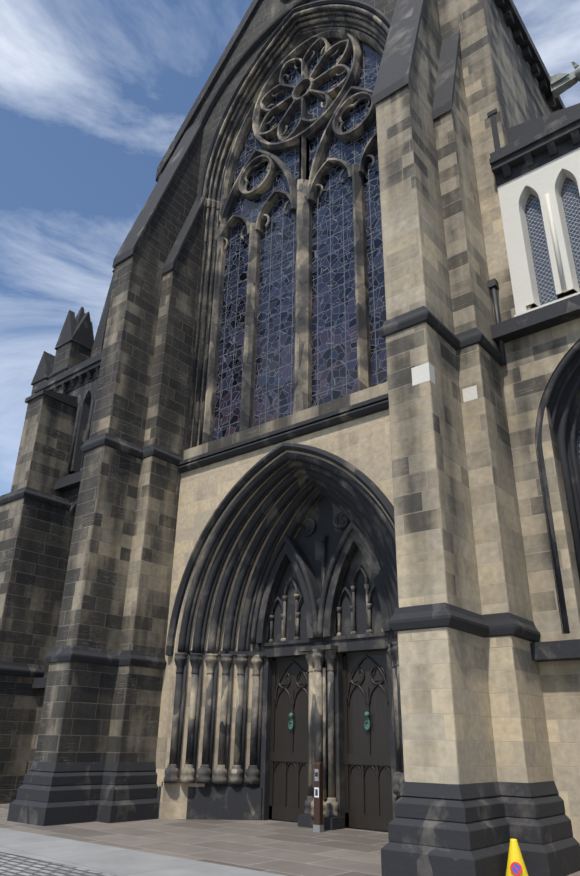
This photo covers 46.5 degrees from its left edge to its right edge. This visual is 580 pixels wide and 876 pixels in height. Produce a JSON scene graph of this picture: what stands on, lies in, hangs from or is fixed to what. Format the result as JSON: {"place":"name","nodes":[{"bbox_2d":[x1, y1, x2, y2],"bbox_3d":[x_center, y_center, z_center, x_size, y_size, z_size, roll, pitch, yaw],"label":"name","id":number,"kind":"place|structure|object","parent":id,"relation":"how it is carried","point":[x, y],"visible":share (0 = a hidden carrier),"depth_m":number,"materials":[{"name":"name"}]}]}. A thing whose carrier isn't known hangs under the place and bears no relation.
{"place":"outdoors","nodes":[
{"label":"outdoors","id":0,"kind":"place"},
{"bbox_2d":[0,852,115,875],"bbox_3d":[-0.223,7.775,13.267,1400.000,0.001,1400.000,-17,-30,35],"label":"ground","id":1,"kind":"structure","parent":0,"point":[13,865],"depth_m":9.26,"materials":[{"name":"grey stone"}]},
{"bbox_2d":[0,828,285,875],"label":"curb","id":2,"kind":"structure","parent":1,"relation":"on","point":[112,860],"depth_m":10.11,"materials":[{"name":"grey stone"}]},
{"bbox_2d":[0,803,579,875],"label":"flagstone pavement","id":3,"kind":"structure","parent":0,"point":[284,847],"depth_m":12.03,"materials":[{"name":"grey stone"}]},
{"bbox_2d":[0,341,102,803],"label":"corner buttresses","id":4,"kind":"structure","parent":3,"relation":"on","point":[35,540],"depth_m":20.58,"materials":[{"name":"stone"}]},
{"bbox_2d":[156,409,394,818],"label":"nave wall","id":5,"kind":"structure","parent":3,"relation":"on","point":[363,444],"depth_m":16.48,"materials":[{"name":"stone"}]},
{"bbox_2d":[158,452,401,819],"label":"portal mouldings","id":6,"kind":"object","parent":5,"relation":"attached to","point":[355,503],"visible":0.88,"depth_m":16.80,"materials":[{"name":"black stone"}]},
{"bbox_2d":[179,393,388,465],"bbox_3d":[0.090,-0.260,17.115,7.600,0.520,0.860,-17,-30,35],"label":"window sill","id":7,"kind":"structure","parent":5,"relation":"attached to","point":[384,397],"depth_m":16.60,"materials":[{"name":"grey stone"}]},
{"bbox_2d":[164,536,404,817],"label":"columns","id":8,"kind":"structure","parent":5,"relation":"attached to","point":[317,749],"depth_m":15.66,"materials":[{"name":"grey stone"}]},
{"bbox_2d":[0,0,579,875],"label":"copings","id":9,"kind":"object","parent":3,"relation":"on","point":[454,828],"visible":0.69,"depth_m":14.82,"materials":[{"name":"stone"}]},
{"bbox_2d":[549,61,579,97],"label":"gargoyle","id":10,"kind":"object","parent":9,"relation":"attached to","point":[560,83],"visible":0.96,"depth_m":21.23,"materials":[{"name":"stone"}]},
{"bbox_2d":[34,0,553,783],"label":"buttresses","id":11,"kind":"structure","parent":3,"relation":"on","point":[472,708],"depth_m":14.12,"materials":[{"name":"stone"}]},
{"bbox_2d":[313,769,323,832],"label":"post labels","id":12,"kind":"object","parent":3,"relation":"on","point":[318,828],"visible":0.82,"depth_m":13.55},
{"bbox_2d":[314,762,322,824],"bbox_3d":[0.584,7.286,13.842,0.150,1.150,0.120,-17,-30,35],"label":"intercom post","id":13,"kind":"object","parent":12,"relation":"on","point":[318,811],"visible":0.93,"depth_m":13.76,"materials":[{"name":"brown wood"}]},
{"bbox_2d":[315,772,317,795],"bbox_3d":[0.544,7.108,13.863,0.070,0.430,0.010,-17,-30,35],"label":"sign","id":14,"kind":"object","parent":13,"relation":"attached to","point":[316,790],"visible":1,"depth_m":13.82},
{"bbox_2d":[256,495,399,829],"bbox_3d":[0.806,4.799,15.935,4.140,7.650,0.760,-17,-30,35],"label":"door surround","id":15,"kind":"object","parent":3,"relation":"on","point":[323,511],"visible":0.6,"depth_m":16.07,"materials":[{"name":"stone"}]},
{"bbox_2d":[269,650,392,830],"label":"doors","id":16,"kind":"structure","parent":15,"relation":"attached to","point":[368,784],"depth_m":15.13,"materials":[{"name":"brown wood"}]},
{"bbox_2d":[288,712,369,729],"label":"door knockers","id":17,"kind":"object","parent":16,"relation":"attached to","point":[366,714],"depth_m":14.74,"materials":[{"name":"teal metal"}]},
{"bbox_2d":[506,839,527,875],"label":"no waiting cone","id":18,"kind":"object","parent":3,"relation":"on","point":[514,854],"visible":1,"depth_m":8.80,"materials":[{"name":"yellow plastic"}]},
{"bbox_2d":[510,862,521,875],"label":"sign","id":19,"kind":"object","parent":18,"relation":"attached to","point":[520,871],"visible":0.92,"depth_m":8.70,"materials":[{"name":"red plastic"}]},
{"bbox_2d":[512,864,519,872],"bbox_3d":[2.918,5.558,8.706,0.120,0.116,0.029,-8,-26,19],"label":"no parking symbol","id":20,"kind":"object","parent":18,"relation":"attached to","point":[517,867],"visible":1,"depth_m":8.71,"materials":[{"name":"blue plastic"}]},
{"bbox_2d":[0,0,579,495],"label":"sky","id":21,"kind":"structure","parent":0,"point":[94,94],"materials":[{"name":"blue"}]},
{"bbox_2d":[27,289,579,843],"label":"aisle walls","id":22,"kind":"structure","parent":0,"point":[529,367],"depth_m":12.08,"materials":[{"name":"beige stone"}]},
{"bbox_2d":[53,0,579,639],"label":"aisle mouldings","id":23,"kind":"object","parent":22,"relation":"attached to","point":[561,398],"visible":0.21,"depth_m":12.88,"materials":[{"name":"black stone"}]},
{"bbox_2d":[73,177,579,472],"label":"window","id":24,"kind":"structure","parent":22,"relation":"in","point":[570,195],"depth_m":14.08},
{"bbox_2d":[183,0,579,632],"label":"window surround","id":25,"kind":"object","parent":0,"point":[497,74],"depth_m":17.26,"materials":[{"name":"stone"}]},
{"bbox_2d":[182,4,388,453],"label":"tracery window","id":26,"kind":"structure","parent":25,"relation":"attached to","point":[308,44],"depth_m":21.07,"materials":[{"name":"grey stone"}]},
{"bbox_2d":[213,41,387,439],"bbox_3d":[0.484,-7.216,20.615,7.240,15.190,0.001,-17,-30,35],"label":"window glass","id":27,"kind":"object","parent":26,"relation":"in","point":[334,357],"visible":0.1,"depth_m":19.62,"materials":[{"name":"blue glass"}]},
{"bbox_2d":[488,278,505,364],"bbox_3d":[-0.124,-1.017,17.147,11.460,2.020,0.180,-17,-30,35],"label":"downpipe","id":28,"kind":"object","parent":25,"relation":"attached to","point":[493,285],"visible":0.4,"depth_m":13.98,"materials":[{"name":"grey metal"}]},
{"bbox_2d":[411,147,579,401],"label":"wall panels","id":29,"kind":"object","parent":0,"point":[543,184],"visible":0.98,"depth_m":14.09,"materials":[{"name":"white paint"}]}
]}

